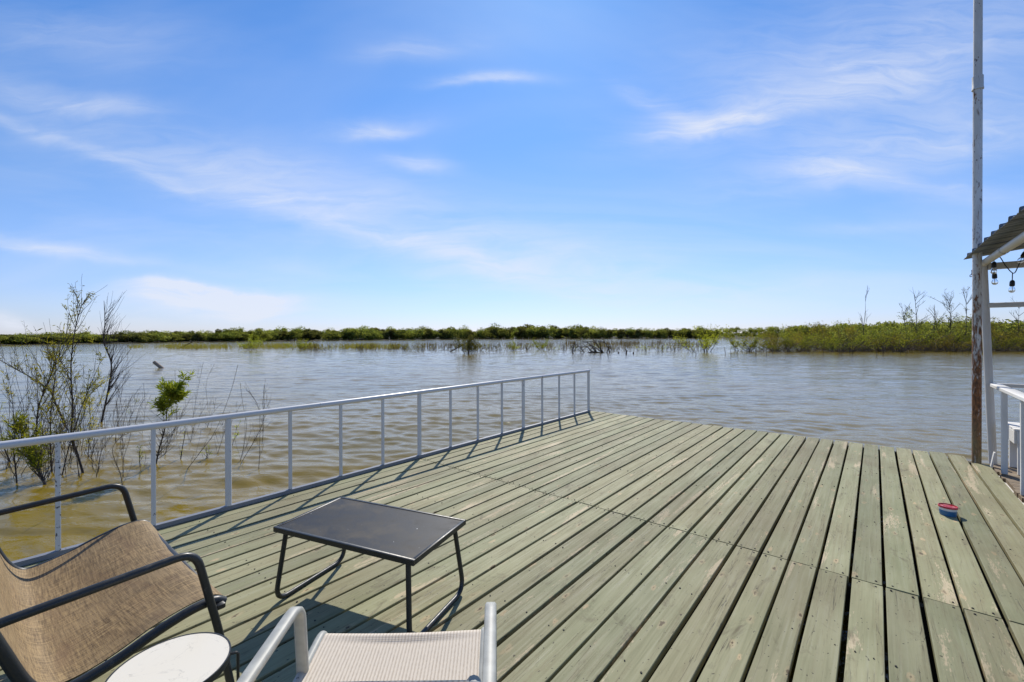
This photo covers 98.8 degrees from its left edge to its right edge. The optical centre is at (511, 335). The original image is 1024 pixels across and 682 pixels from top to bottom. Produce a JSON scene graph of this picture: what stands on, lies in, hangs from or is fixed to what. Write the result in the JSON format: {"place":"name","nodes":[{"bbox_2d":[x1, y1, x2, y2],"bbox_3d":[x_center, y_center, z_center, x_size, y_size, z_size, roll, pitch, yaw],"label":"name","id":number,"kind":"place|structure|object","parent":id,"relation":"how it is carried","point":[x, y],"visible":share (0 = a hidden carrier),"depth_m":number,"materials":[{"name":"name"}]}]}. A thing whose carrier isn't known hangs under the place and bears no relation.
{"place":"outdoors","nodes":[
{"label":"outdoors","id":0,"kind":"place"},
{"bbox_2d":[1,333,1021,350],"bbox_3d":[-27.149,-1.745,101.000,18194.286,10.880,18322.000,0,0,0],"label":"terrain","id":1,"kind":"structure","parent":0,"point":[735,337],"depth_m":211.99,"materials":[{"name":"plant"}]},
{"bbox_2d":[7,335,38,343],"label":"shore tree","id":2,"kind":"object","parent":1,"relation":"on","point":[22,338],"visible":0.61,"depth_m":113.37,"materials":[{"name":"green plant"}]},
{"bbox_2d":[5,337,45,343],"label":"shore tree","id":3,"kind":"object","parent":1,"relation":"on","point":[21,341],"visible":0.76,"depth_m":113.23,"materials":[{"name":"green plant"}]},
{"bbox_2d":[36,335,58,343],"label":"shore tree","id":4,"kind":"object","parent":1,"relation":"on","point":[44,342],"visible":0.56,"depth_m":117.63,"materials":[{"name":"green plant"}]},
{"bbox_2d":[75,333,102,342],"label":"shore tree","id":5,"kind":"object","parent":1,"relation":"on","point":[85,335],"visible":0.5,"depth_m":128.34,"materials":[{"name":"green plant"}]},
{"bbox_2d":[127,332,148,341],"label":"shore tree","id":6,"kind":"object","parent":1,"relation":"on","point":[136,336],"visible":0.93,"depth_m":139.89,"materials":[{"name":"green plant"}]},
{"bbox_2d":[129,332,157,341],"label":"shore tree","id":7,"kind":"object","parent":1,"relation":"on","point":[151,338],"visible":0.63,"depth_m":141.97,"materials":[{"name":"green plant"}]},
{"bbox_2d":[150,332,173,341],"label":"shore tree","id":8,"kind":"object","parent":1,"relation":"on","point":[159,335],"visible":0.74,"depth_m":145.53,"materials":[{"name":"green plant"}]},
{"bbox_2d":[160,335,186,341],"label":"shore tree","id":9,"kind":"object","parent":1,"relation":"on","point":[177,338],"visible":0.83,"depth_m":150.34,"materials":[{"name":"green plant"}]},
{"bbox_2d":[191,332,204,340],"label":"shore tree","id":10,"kind":"object","parent":1,"relation":"on","point":[197,336],"visible":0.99,"depth_m":157.38,"materials":[{"name":"green plant"}]},
{"bbox_2d":[207,332,224,340],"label":"shore tree","id":11,"kind":"object","parent":1,"relation":"on","point":[214,336],"visible":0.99,"depth_m":161.36,"materials":[{"name":"green plant"}]},
{"bbox_2d":[220,332,239,340],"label":"shore tree","id":12,"kind":"object","parent":1,"relation":"on","point":[231,336],"visible":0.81,"depth_m":165.75,"materials":[{"name":"green plant"}]},
{"bbox_2d":[252,328,272,340],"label":"shore tree","id":13,"kind":"object","parent":1,"relation":"on","point":[259,332],"visible":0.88,"depth_m":174.65,"materials":[{"name":"green plant"}]},
{"bbox_2d":[282,329,301,339],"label":"shore tree","id":14,"kind":"object","parent":1,"relation":"on","point":[295,334],"visible":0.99,"depth_m":186.73,"materials":[{"name":"green plant"}]},
{"bbox_2d":[303,331,315,339],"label":"shore tree","id":15,"kind":"object","parent":1,"relation":"on","point":[309,334],"visible":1,"depth_m":194.80,"materials":[{"name":"green plant"}]},
{"bbox_2d":[338,328,358,339],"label":"shore tree","id":16,"kind":"object","parent":1,"relation":"on","point":[350,332],"visible":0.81,"depth_m":207.81,"materials":[{"name":"green plant"}]},
{"bbox_2d":[347,328,369,339],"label":"shore tree","id":17,"kind":"object","parent":1,"relation":"on","point":[356,337],"visible":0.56,"depth_m":211.04,"materials":[{"name":"green plant"}]},
{"bbox_2d":[358,327,374,339],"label":"shore tree","id":18,"kind":"object","parent":1,"relation":"on","point":[362,330],"visible":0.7,"depth_m":214.39,"materials":[{"name":"green plant"}]},
{"bbox_2d":[365,328,383,339],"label":"shore tree","id":19,"kind":"object","parent":1,"relation":"on","point":[377,335],"visible":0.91,"depth_m":216.55,"materials":[{"name":"green plant"}]},
{"bbox_2d":[391,327,412,338],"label":"shore tree","id":20,"kind":"object","parent":1,"relation":"on","point":[404,331],"visible":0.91,"depth_m":227.23,"materials":[{"name":"green plant"}]},
{"bbox_2d":[407,328,425,338],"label":"shore tree","id":21,"kind":"object","parent":1,"relation":"on","point":[418,333],"visible":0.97,"depth_m":233.03,"materials":[{"name":"green plant"}]},
{"bbox_2d":[426,330,442,338],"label":"shore tree","id":22,"kind":"object","parent":1,"relation":"on","point":[435,335],"visible":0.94,"depth_m":244.16,"materials":[{"name":"green plant"}]},
{"bbox_2d":[442,328,458,338],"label":"shore tree","id":23,"kind":"object","parent":1,"relation":"on","point":[452,332],"visible":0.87,"depth_m":245.10,"materials":[{"name":"green plant"}]},
{"bbox_2d":[475,329,495,338],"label":"shore tree","id":24,"kind":"object","parent":1,"relation":"on","point":[488,334],"visible":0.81,"depth_m":256.10,"materials":[{"name":"green plant"}]},
{"bbox_2d":[497,329,509,338],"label":"shore tree","id":25,"kind":"object","parent":1,"relation":"on","point":[502,334],"visible":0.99,"depth_m":260.06,"materials":[{"name":"green plant"}]},
{"bbox_2d":[514,327,527,338],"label":"shore tree","id":26,"kind":"object","parent":1,"relation":"on","point":[521,331],"visible":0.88,"depth_m":262.78,"materials":[{"name":"green plant"}]},
{"bbox_2d":[524,325,548,337],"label":"shore tree","id":27,"kind":"object","parent":1,"relation":"on","point":[533,331],"visible":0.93,"depth_m":260.34,"materials":[{"name":"green plant"}]},
{"bbox_2d":[541,324,555,338],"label":"shore tree","id":28,"kind":"object","parent":1,"relation":"on","point":[550,331],"visible":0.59,"depth_m":263.57,"materials":[{"name":"green plant"}]},
{"bbox_2d":[559,325,574,337],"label":"shore tree","id":29,"kind":"object","parent":1,"relation":"on","point":[565,330],"visible":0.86,"depth_m":261.19,"materials":[{"name":"green plant"}]},
{"bbox_2d":[582,329,601,338],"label":"shore tree","id":30,"kind":"object","parent":1,"relation":"on","point":[594,334],"visible":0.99,"depth_m":259.94,"materials":[{"name":"green plant"}]},
{"bbox_2d":[635,328,653,337],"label":"shore tree","id":31,"kind":"object","parent":1,"relation":"on","point":[649,334],"visible":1,"depth_m":251.24,"materials":[{"name":"green plant"}]},
{"bbox_2d":[654,329,667,337],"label":"shore tree","id":32,"kind":"object","parent":1,"relation":"on","point":[661,333],"visible":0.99,"depth_m":249.72,"materials":[{"name":"green plant"}]},
{"bbox_2d":[672,328,686,337],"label":"shore tree","id":33,"kind":"object","parent":1,"relation":"on","point":[678,332],"visible":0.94,"depth_m":245.19,"materials":[{"name":"green plant"}]},
{"bbox_2d":[849,325,944,348],"bbox_3d":[46.599,0.336,53.606,9.923,3.821,7.976,0,0,1],"label":"willow shrub","id":34,"kind":"object","parent":1,"relation":"on","point":[903,333],"visible":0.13,"depth_m":52.37,"materials":[{"name":"green plant"}]},
{"bbox_2d":[903,291,931,346],"bbox_3d":[45.995,-1.780,50.063,2.855,7.640,2.240,0,0,20],"label":"bare tree","id":35,"kind":"object","parent":1,"relation":"on","point":[921,323],"visible":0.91,"depth_m":49.97,"materials":[{"name":"brown plant"}]},
{"bbox_2d":[871,311,970,348],"bbox_3d":[50.772,-0.415,54.238,8.245,5.316,10.795,0,0,-29],"label":"willow shrub","id":36,"kind":"object","parent":1,"relation":"on","point":[932,327],"visible":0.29,"depth_m":52.75,"materials":[{"name":"green plant"}]},
{"bbox_2d":[930,292,962,333],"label":"bare tree","id":37,"kind":"object","parent":1,"relation":"on","point":[951,313],"visible":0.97,"depth_m":48.95,"materials":[{"name":"grey plant"}]},
{"bbox_2d":[898,306,995,344],"bbox_3d":[51.984,-0.643,52.992,9.149,5.899,11.979,0,0,1],"label":"willow shrub","id":38,"kind":"object","parent":1,"relation":"on","point":[961,322],"visible":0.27,"depth_m":50.77,"materials":[{"name":"green plant"}]},
{"bbox_2d":[963,287,971,335],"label":"bare tree","id":39,"kind":"object","parent":1,"relation":"on","point":[966,303],"visible":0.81,"depth_m":48.99,"materials":[{"name":"brown plant"}]},
{"bbox_2d":[926,322,1021,350],"bbox_3d":[50.961,0.185,49.037,6.964,3.874,8.372,0,0,-28],"label":"willow shrub","id":40,"kind":"object","parent":1,"relation":"on","point":[971,336],"visible":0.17,"depth_m":48.48,"materials":[{"name":"green plant"}]},
{"bbox_2d":[940,314,1022,345],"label":"willow shrub","id":41,"kind":"object","parent":1,"relation":"on","point":[970,321],"visible":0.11,"depth_m":52.95,"materials":[{"name":"green plant"}]},
{"bbox_2d":[961,327,1023,350],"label":"willow shrub","id":42,"kind":"object","parent":1,"relation":"on","point":[1006,340],"visible":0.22,"depth_m":46.61,"materials":[{"name":"green plant"}]},
{"bbox_2d":[965,318,1023,350],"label":"willow shrub","id":43,"kind":"object","parent":1,"relation":"on","point":[1001,326],"visible":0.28,"depth_m":47.63,"materials":[{"name":"green plant"}]},
{"bbox_2d":[997,331,1023,350],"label":"willow shrub","id":44,"kind":"object","parent":1,"relation":"on","point":[1014,343],"visible":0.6,"depth_m":45.66,"materials":[{"name":"green plant"}]},
{"bbox_2d":[0,338,1023,681],"bbox_3d":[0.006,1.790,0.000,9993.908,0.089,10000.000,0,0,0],"label":"lake water","id":45,"kind":"structure","parent":0,"point":[912,400],"depth_m":11.62,"materials":[{"name":"liquid"}]},
{"bbox_2d":[0,402,13,460],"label":"flooded willow","id":46,"kind":"object","parent":45,"relation":"in","point":[4,435],"visible":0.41,"depth_m":6.30,"materials":[{"name":"green plant"}]},
{"bbox_2d":[0,359,36,482],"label":"flooded willow","id":47,"kind":"object","parent":45,"relation":"on","point":[14,435],"visible":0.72,"depth_m":5.41,"materials":[{"name":"green plant"}]},
{"bbox_2d":[0,409,54,484],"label":"flooded willow","id":48,"kind":"object","parent":45,"relation":"in","point":[33,455],"visible":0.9,"depth_m":5.42,"materials":[{"name":"green plant"}]},
{"bbox_2d":[0,343,64,423],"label":"flooded willow","id":49,"kind":"object","parent":45,"relation":"in","point":[14,367],"visible":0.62,"depth_m":9.09,"materials":[{"name":"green plant"}]},
{"bbox_2d":[7,311,87,437],"bbox_3d":[-6.611,0.771,6.329,0.855,2.603,0.866,0,0,-19],"label":"flooded willow","id":50,"kind":"object","parent":45,"relation":"on","point":[44,389],"visible":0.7,"depth_m":6.30,"materials":[{"name":"green plant"}]},
{"bbox_2d":[43,404,56,471],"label":"drowned twig","id":51,"kind":"object","parent":45,"relation":"in","point":[47,430],"visible":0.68,"depth_m":5.64,"materials":[{"name":"brown plant"}]},
{"bbox_2d":[24,320,82,471],"bbox_3d":[-6.165,0.919,5.844,0.566,2.304,0.552,0,0,0],"label":"flooded willow","id":52,"kind":"object","parent":45,"relation":"in","point":[50,357],"visible":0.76,"depth_m":5.84,"materials":[{"name":"brown plant"}]},
{"bbox_2d":[48,278,106,472],"bbox_3d":[-5.695,0.627,5.722,0.736,2.870,0.488,0,0,35],"label":"flooded willow","id":53,"kind":"object","parent":45,"relation":"on","point":[70,372],"visible":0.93,"depth_m":5.76,"materials":[{"name":"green plant"}]},
{"bbox_2d":[52,335,107,475],"bbox_3d":[-5.601,1.021,5.713,0.643,2.089,0.377,0,0,0],"label":"flooded willow","id":54,"kind":"object","parent":45,"relation":"in","point":[88,387],"visible":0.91,"depth_m":5.71,"materials":[{"name":"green plant"}]},
{"bbox_2d":[71,404,91,475],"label":"drowned twig","id":55,"kind":"object","parent":45,"relation":"in","point":[76,444],"visible":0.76,"depth_m":5.69,"materials":[{"name":"brown plant"}]},
{"bbox_2d":[68,370,109,456],"bbox_3d":[-6.235,1.286,6.570,0.482,1.571,0.472,0,0,-19],"label":"flooded willow","id":56,"kind":"object","parent":45,"relation":"on","point":[88,401],"visible":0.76,"depth_m":6.49,"materials":[{"name":"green plant"}]},
{"bbox_2d":[99,290,144,421],"bbox_3d":[-8.379,0.554,9.285,0.851,3.047,0.664,0,0,0],"label":"flooded willow","id":57,"kind":"object","parent":45,"relation":"on","point":[111,359],"visible":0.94,"depth_m":9.29,"materials":[{"name":"brown plant"}]},
{"bbox_2d":[111,423,132,484],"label":"drowned twig","id":58,"kind":"object","parent":45,"relation":"in","point":[117,458],"visible":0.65,"depth_m":5.12,"materials":[{"name":"brown plant"}]},
{"bbox_2d":[146,370,194,463],"bbox_3d":[-4.800,1.265,6.090,0.603,1.598,0.528,0,0,0],"label":"flooded willow","id":59,"kind":"object","parent":45,"relation":"on","point":[175,393],"visible":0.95,"depth_m":6.07,"materials":[{"name":"green plant"}]},
{"bbox_2d":[2,341,400,348],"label":"reed bed","id":60,"kind":"object","parent":45,"relation":"on","point":[225,346],"visible":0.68,"depth_m":70.69,"materials":[{"name":"plant"}]},
{"bbox_2d":[188,365,237,467],"bbox_3d":[-4.149,1.204,5.956,0.854,1.606,0.141,0,0,-4],"label":"drowned twig","id":61,"kind":"object","parent":45,"relation":"in","point":[210,429],"visible":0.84,"depth_m":5.94,"materials":[{"name":"brown plant"}]},
{"bbox_2d":[237,333,265,349],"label":"willow shrub","id":62,"kind":"object","parent":45,"relation":"in","point":[250,342],"visible":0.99,"depth_m":60.30,"materials":[{"name":"green plant"}]},
{"bbox_2d":[283,339,311,348],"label":"willow shrub","id":63,"kind":"object","parent":45,"relation":"in","point":[299,344],"visible":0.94,"depth_m":61.54,"materials":[{"name":"green plant"}]},
{"bbox_2d":[453,332,482,353],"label":"willow shrub","id":64,"kind":"object","parent":45,"relation":"in","point":[470,345],"visible":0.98,"depth_m":44.21,"materials":[{"name":"green plant"}]},
{"bbox_2d":[0,411,1023,681],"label":"dock","id":65,"kind":"object","parent":45,"relation":"on","point":[602,547],"visible":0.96,"depth_m":2.73,"materials":[{"name":"wood"}]},
{"bbox_2d":[0,484,234,681],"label":"patio chair","id":66,"kind":"object","parent":65,"relation":"on","point":[81,609],"visible":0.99,"depth_m":1.64,"materials":[{"name":"fabric"}]},
{"bbox_2d":[105,632,239,681],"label":"side table","id":67,"kind":"object","parent":65,"relation":"on","point":[199,657],"visible":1,"depth_m":1.29,"materials":[{"name":"plastic"}]},
{"bbox_2d":[0,369,590,566],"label":"railing","id":68,"kind":"object","parent":65,"relation":"on","point":[57,439],"visible":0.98,"depth_m":3.73,"materials":[{"name":"metal"}]},
{"bbox_2d":[237,602,496,681],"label":"sling chair","id":69,"kind":"object","parent":65,"relation":"on","point":[459,656],"visible":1,"depth_m":1.32,"materials":[{"name":"fabric"}]},
{"bbox_2d":[273,497,465,632],"bbox_3d":[-0.752,1.202,2.348,0.890,0.400,0.492,0,0,23],"label":"coffee table","id":70,"kind":"object","parent":65,"relation":"on","point":[408,538],"visible":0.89,"depth_m":2.29,"materials":[{"name":"black metal"}]},
{"bbox_2d":[938,503,958,516],"bbox_3d":[3.379,1.351,3.402,0.116,0.072,0.116,0,0,-23],"label":"plastic tub","id":71,"kind":"object","parent":65,"relation":"on","point":[948,510],"visible":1,"depth_m":3.38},
{"bbox_2d":[971,0,983,477],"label":"mooring pole","id":72,"kind":"object","parent":65,"relation":"attached to","point":[977,179],"visible":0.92,"depth_m":4.77,"materials":[{"name":"metal"}]},
{"bbox_2d":[369,339,708,348],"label":"sparse reeds","id":73,"kind":"object","parent":45,"relation":"on","point":[635,342],"visible":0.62,"depth_m":77.88,"materials":[{"name":"plant"}]},
{"bbox_2d":[531,338,548,349],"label":"willow shrub","id":74,"kind":"object","parent":45,"relation":"in","point":[537,346],"visible":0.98,"depth_m":55.70,"materials":[{"name":"green plant"}]},
{"bbox_2d":[571,338,611,352],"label":"shrub","id":75,"kind":"object","parent":45,"relation":"in","point":[595,351],"visible":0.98,"depth_m":45.69,"materials":[{"name":"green plant"}]},
{"bbox_2d":[672,324,728,351],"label":"willow shrub","id":76,"kind":"object","parent":45,"relation":"in","point":[712,341],"visible":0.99,"depth_m":47.70,"materials":[{"name":"green plant"}]},
{"bbox_2d":[724,329,769,350],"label":"willow shrub","id":77,"kind":"object","parent":45,"relation":"in","point":[731,339],"visible":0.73,"depth_m":49.87,"materials":[{"name":"green plant"}]},
{"bbox_2d":[730,338,775,351],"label":"willow shrub","id":78,"kind":"object","parent":45,"relation":"in","point":[755,341],"visible":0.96,"depth_m":47.23,"materials":[{"name":"green plant"}]},
{"bbox_2d":[742,329,804,351],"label":"willow shrub","id":79,"kind":"object","parent":45,"relation":"in","point":[772,341],"visible":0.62,"depth_m":48.49,"materials":[{"name":"green plant"}]},
{"bbox_2d":[747,328,801,348],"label":"willow shrub","id":80,"kind":"object","parent":45,"relation":"in","point":[772,337],"visible":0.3,"depth_m":54.71,"materials":[{"name":"green plant"}]},
{"bbox_2d":[763,336,809,351],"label":"willow shrub","id":81,"kind":"object","parent":45,"relation":"in","point":[791,346],"visible":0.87,"depth_m":46.33,"materials":[{"name":"green plant"}]},
{"bbox_2d":[774,330,832,348],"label":"willow shrub","id":82,"kind":"object","parent":45,"relation":"in","point":[802,335],"visible":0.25,"depth_m":55.35,"materials":[{"name":"green plant"}]},
{"bbox_2d":[773,332,834,351],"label":"willow shrub","id":83,"kind":"object","parent":45,"relation":"in","point":[813,342],"visible":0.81,"depth_m":46.55,"materials":[{"name":"green plant"}]},
{"bbox_2d":[790,339,826,350],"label":"willow shrub","id":84,"kind":"object","parent":45,"relation":"in","point":[812,344],"visible":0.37,"depth_m":48.24,"materials":[{"name":"green plant"}]},
{"bbox_2d":[782,318,861,348],"bbox_3d":[38.152,0.044,53.604,9.454,4.374,7.864,0,0,-43],"label":"willow shrub","id":85,"kind":"object","parent":45,"relation":"in","point":[850,328],"visible":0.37,"depth_m":52.95,"materials":[{"name":"green plant"}]},
{"bbox_2d":[804,326,868,350],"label":"willow shrub","id":86,"kind":"object","parent":45,"relation":"in","point":[838,333],"visible":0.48,"depth_m":47.82,"materials":[{"name":"green plant"}]},
{"bbox_2d":[786,322,886,346],"bbox_3d":[40.793,0.182,55.847,9.042,4.332,11.250,0,0,-6],"label":"willow shrub","id":87,"kind":"object","parent":45,"relation":"in","point":[811,329],"visible":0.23,"depth_m":54.85,"materials":[{"name":"green plant"}]},
{"bbox_2d":[812,338,861,351],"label":"willow shrub","id":88,"kind":"object","parent":45,"relation":"in","point":[830,346],"visible":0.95,"depth_m":45.20,"materials":[{"name":"green plant"}]},
{"bbox_2d":[821,329,894,351],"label":"willow shrub","id":89,"kind":"object","parent":45,"relation":"in","point":[862,338],"visible":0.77,"depth_m":45.76,"materials":[{"name":"green plant"}]},
{"bbox_2d":[825,322,894,350],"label":"willow shrub","id":90,"kind":"object","parent":45,"relation":"in","point":[888,332],"visible":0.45,"depth_m":48.44,"materials":[{"name":"green plant"}]},
{"bbox_2d":[826,321,900,348],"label":"willow shrub","id":91,"kind":"object","parent":45,"relation":"in","point":[856,329],"visible":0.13,"depth_m":54.71,"materials":[{"name":"green plant"}]},
{"bbox_2d":[712,319,1023,344],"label":"woodland","id":92,"kind":"object","parent":45,"relation":"on","point":[772,329],"visible":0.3,"depth_m":96.99,"materials":[{"name":"green plant"}]},
{"bbox_2d":[843,325,916,351],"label":"willow shrub","id":93,"kind":"object","parent":45,"relation":"in","point":[882,345],"visible":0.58,"depth_m":46.50,"materials":[{"name":"green plant"}]},
{"bbox_2d":[852,325,912,350],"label":"willow shrub","id":94,"kind":"object","parent":45,"relation":"in","point":[880,340],"visible":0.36,"depth_m":47.81,"materials":[{"name":"green plant"}]},
{"bbox_2d":[869,326,931,351],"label":"willow shrub","id":95,"kind":"object","parent":45,"relation":"in","point":[904,341],"visible":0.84,"depth_m":45.13,"materials":[{"name":"green plant"}]},
{"bbox_2d":[854,315,957,350],"bbox_3d":[43.734,-0.103,49.209,7.083,4.567,9.275,0,0,-41],"label":"willow shrub","id":96,"kind":"object","parent":45,"relation":"in","point":[900,329],"visible":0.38,"depth_m":47.79,"materials":[{"name":"green plant"}]},
{"bbox_2d":[890,329,971,350],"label":"willow shrub","id":97,"kind":"object","parent":45,"relation":"in","point":[954,337],"visible":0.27,"depth_m":47.98,"materials":[{"name":"green plant"}]},
{"bbox_2d":[909,335,963,351],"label":"willow shrub","id":98,"kind":"object","parent":45,"relation":"in","point":[936,349],"visible":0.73,"depth_m":45.88,"materials":[{"name":"green plant"}]},
{"bbox_2d":[923,328,970,350],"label":"willow shrub","id":99,"kind":"object","parent":45,"relation":"in","point":[969,337],"visible":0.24,"depth_m":48.63,"materials":[{"name":"green plant"}]},
{"bbox_2d":[929,332,982,351],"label":"willow shrub","id":100,"kind":"object","parent":45,"relation":"in","point":[955,348],"visible":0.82,"depth_m":44.87,"materials":[{"name":"green plant"}]},
{"bbox_2d":[944,336,1014,351],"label":"willow shrub","id":101,"kind":"object","parent":45,"relation":"in","point":[970,346],"visible":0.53,"depth_m":43.89,"materials":[{"name":"green plant"}]},
{"bbox_2d":[963,206,1023,504],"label":"covered dock","id":102,"kind":"object","parent":45,"relation":"on","point":[1005,238],"visible":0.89,"depth_m":4.55,"materials":[{"name":"white paint"}]},
{"bbox_2d":[990,252,1023,292],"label":"string lights","id":103,"kind":"object","parent":102,"relation":"hanging from","point":[993,272],"visible":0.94,"depth_m":4.64,"materials":[{"name":"white"}]},
{"bbox_2d":[991,335,1023,351],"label":"willow shrub","id":104,"kind":"object","parent":45,"relation":"in","point":[1013,344],"visible":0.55,"depth_m":44.94,"materials":[{"name":"green plant"}]},
{"bbox_2d":[0,0,1023,334],"label":"sky","id":105,"kind":"structure","parent":0,"point":[320,165],"materials":[{"name":"blue"}]},
{"bbox_2d":[1008,422,1019,474],"bbox_3d":[5.988,1.190,4.132,1.756,0.480,0.489,0,0,40],"label":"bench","id":106,"kind":"object","parent":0,"point":[1014,441],"visible":0.75,"depth_m":4.67,"materials":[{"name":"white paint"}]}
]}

